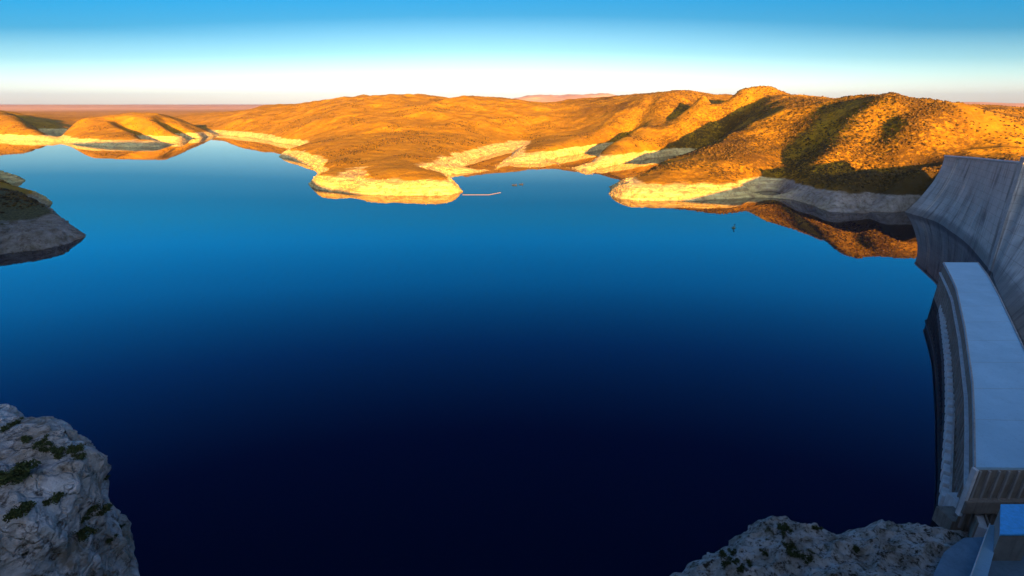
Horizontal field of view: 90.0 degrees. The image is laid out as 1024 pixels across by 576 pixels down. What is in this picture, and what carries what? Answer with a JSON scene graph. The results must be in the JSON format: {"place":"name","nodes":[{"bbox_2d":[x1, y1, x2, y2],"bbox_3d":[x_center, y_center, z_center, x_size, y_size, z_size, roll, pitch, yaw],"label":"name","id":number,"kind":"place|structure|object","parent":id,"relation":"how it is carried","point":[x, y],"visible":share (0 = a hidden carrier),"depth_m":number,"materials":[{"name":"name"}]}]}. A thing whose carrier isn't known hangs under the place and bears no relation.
{"place":"outdoors","nodes":[
{"label":"outdoors","id":0,"kind":"place"},
{"bbox_2d":[0,404,139,575],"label":"rock cliff","id":1,"kind":"structure","parent":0,"point":[39,539],"depth_m":78.27,"materials":[{"name":"grey stone"}]},
{"bbox_2d":[0,421,15,432],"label":"shrub","id":2,"kind":"object","parent":1,"relation":"on","point":[6,427],"visible":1,"depth_m":84.99,"materials":[{"name":"green plant"}]},
{"bbox_2d":[0,470,23,487],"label":"shrub","id":3,"kind":"object","parent":1,"relation":"on","point":[5,477],"visible":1,"depth_m":72.51,"materials":[{"name":"green plant"}]},
{"bbox_2d":[14,417,22,423],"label":"shrub","id":4,"kind":"object","parent":1,"relation":"on","point":[17,421],"visible":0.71,"depth_m":87.84,"materials":[{"name":"green plant"}]},
{"bbox_2d":[3,500,37,522],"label":"shrub","id":5,"kind":"object","parent":1,"relation":"on","point":[16,513],"visible":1,"depth_m":69.61,"materials":[{"name":"green plant"}]},
{"bbox_2d":[10,458,41,478],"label":"shrub","id":6,"kind":"object","parent":1,"relation":"on","point":[23,468],"visible":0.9,"depth_m":74.39,"materials":[{"name":"green plant"}]},
{"bbox_2d":[20,435,32,443],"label":"shrub","id":7,"kind":"object","parent":1,"relation":"on","point":[25,438],"visible":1,"depth_m":81.57,"materials":[{"name":"green plant"}]},
{"bbox_2d":[31,434,50,449],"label":"shrub","id":8,"kind":"object","parent":1,"relation":"on","point":[42,442],"visible":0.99,"depth_m":80.50,"materials":[{"name":"green plant"}]},
{"bbox_2d":[38,441,58,452],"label":"shrub","id":9,"kind":"object","parent":1,"relation":"on","point":[46,448],"visible":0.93,"depth_m":79.97,"materials":[{"name":"green plant"}]},
{"bbox_2d":[42,491,66,505],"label":"shrub","id":10,"kind":"object","parent":1,"relation":"on","point":[55,498],"visible":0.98,"depth_m":74.30,"materials":[{"name":"green plant"}]},
{"bbox_2d":[48,444,73,458],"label":"shrub","id":11,"kind":"object","parent":1,"relation":"on","point":[59,451],"visible":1,"depth_m":79.00,"materials":[{"name":"green plant"}]},
{"bbox_2d":[53,443,85,459],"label":"shrub","id":12,"kind":"object","parent":1,"relation":"on","point":[74,449],"visible":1,"depth_m":80.02,"materials":[{"name":"green plant"}]},
{"bbox_2d":[72,452,86,459],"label":"shrub","id":13,"kind":"object","parent":1,"relation":"on","point":[80,455],"visible":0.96,"depth_m":79.97,"materials":[{"name":"green plant"}]},
{"bbox_2d":[70,523,98,541],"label":"shrub","id":14,"kind":"object","parent":1,"relation":"on","point":[82,536],"visible":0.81,"depth_m":78.78,"materials":[{"name":"green plant"}]},
{"bbox_2d":[79,516,90,524],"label":"shrub","id":15,"kind":"object","parent":1,"relation":"on","point":[86,518],"visible":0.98,"depth_m":79.40,"materials":[{"name":"green plant"}]},
{"bbox_2d":[84,501,100,516],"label":"shrub","id":16,"kind":"object","parent":1,"relation":"on","point":[92,509],"visible":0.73,"depth_m":80.37,"materials":[{"name":"green plant"}]},
{"bbox_2d":[95,502,112,515],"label":"shrub","id":17,"kind":"object","parent":1,"relation":"on","point":[107,507],"visible":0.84,"depth_m":81.84,"materials":[{"name":"green plant"}]},
{"bbox_2d":[105,534,118,543],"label":"shrub","id":18,"kind":"object","parent":1,"relation":"on","point":[108,540],"visible":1,"depth_m":85.31,"materials":[{"name":"green plant"}]},
{"bbox_2d":[0,133,1023,575],"bbox_3d":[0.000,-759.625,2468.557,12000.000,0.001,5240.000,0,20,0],"label":"water","id":19,"kind":"structure","parent":0,"point":[240,357],"depth_m":253.54,"materials":[{"name":"blue liquid"}]},
{"bbox_2d":[670,516,968,575],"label":"rock shelf","id":20,"kind":"object","parent":19,"relation":"in","point":[889,548],"visible":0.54,"depth_m":135.82,"materials":[{"name":"grey stone"}]},
{"bbox_2d":[718,549,732,567],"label":"shrub","id":21,"kind":"object","parent":20,"relation":"on","point":[722,554],"visible":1,"depth_m":132.29,"materials":[{"name":"green plant"}]},
{"bbox_2d":[727,548,737,555],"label":"shrub","id":22,"kind":"object","parent":20,"relation":"on","point":[733,553],"visible":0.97,"depth_m":136.84,"materials":[{"name":"green plant"}]},
{"bbox_2d":[730,558,754,572],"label":"shrub","id":23,"kind":"object","parent":20,"relation":"on","point":[741,567],"visible":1,"depth_m":131.44,"materials":[{"name":"green plant"}]},
{"bbox_2d":[759,548,768,556],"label":"shrub","id":24,"kind":"object","parent":20,"relation":"on","point":[766,553],"visible":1,"depth_m":134.34,"materials":[{"name":"green plant"}]},
{"bbox_2d":[776,522,794,536],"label":"shrub","id":25,"kind":"object","parent":20,"relation":"on","point":[784,526],"visible":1,"depth_m":140.50,"materials":[{"name":"green plant"}]},
{"bbox_2d":[781,538,803,558],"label":"shrub","id":26,"kind":"object","parent":20,"relation":"on","point":[791,546],"visible":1,"depth_m":134.28,"materials":[{"name":"green plant"}]},
{"bbox_2d":[793,549,814,563],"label":"shrub","id":27,"kind":"object","parent":20,"relation":"on","point":[808,558],"visible":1,"depth_m":131.25,"materials":[{"name":"green plant"}]},
{"bbox_2d":[811,525,823,530],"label":"shrub","id":28,"kind":"object","parent":20,"relation":"on","point":[816,527],"visible":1,"depth_m":144.23,"materials":[{"name":"green plant"}]},
{"bbox_2d":[852,544,860,553],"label":"shrub","id":29,"kind":"object","parent":20,"relation":"on","point":[856,549],"visible":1,"depth_m":136.16,"materials":[{"name":"green plant"}]},
{"bbox_2d":[968,514,988,536],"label":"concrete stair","id":30,"kind":"object","parent":20,"relation":"on","point":[978,525],"visible":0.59,"depth_m":144.59,"materials":[{"name":"grey concrete"}]},
{"bbox_2d":[905,155,1023,339],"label":"concrete dam","id":31,"kind":"structure","parent":19,"relation":"in","point":[976,204],"depth_m":453.30,"materials":[{"name":"grey concrete"}]},
{"bbox_2d":[932,262,1023,530],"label":"intake building","id":32,"kind":"structure","parent":19,"relation":"in","point":[982,467],"depth_m":185.54,"materials":[{"name":"concrete"}]},
{"bbox_2d":[0,86,1023,253],"bbox_3d":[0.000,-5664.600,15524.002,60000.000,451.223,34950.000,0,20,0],"label":"hills","id":33,"kind":"structure","parent":0,"point":[396,171],"depth_m":1188.62,"materials":[{"name":"brown soil"}]},
{"bbox_2d":[0,134,918,253],"bbox_3d":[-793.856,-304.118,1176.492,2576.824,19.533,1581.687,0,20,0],"label":"boulders","id":34,"kind":"object","parent":33,"relation":"on","point":[16,227],"visible":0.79,"depth_m":629.94,"materials":[{"name":"beige stone"}]},
{"bbox_2d":[0,85,1023,212],"bbox_3d":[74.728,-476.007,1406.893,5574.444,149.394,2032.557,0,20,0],"label":"scrub","id":35,"kind":"object","parent":33,"relation":"on","point":[26,198],"visible":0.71,"depth_m":812.15,"materials":[{"name":"green plant"}]},
{"bbox_2d":[0,0,1023,104],"label":"sky","id":36,"kind":"structure","parent":0,"point":[53,52],"materials":[{"name":"blue"}]},
{"bbox_2d":[933,537,1023,575],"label":"pavement","id":37,"kind":"structure","parent":0,"point":[958,558],"depth_m":128.82,"materials":[{"name":"concrete"}]},
{"bbox_2d":[970,523,993,575],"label":"ramp wall","id":38,"kind":"structure","parent":37,"relation":"on","point":[982,563],"depth_m":127.69,"materials":[{"name":"concrete"}]},
{"bbox_2d":[992,504,1023,560],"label":"service hut","id":39,"kind":"object","parent":37,"relation":"on","point":[1008,544],"visible":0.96,"depth_m":129.01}
]}

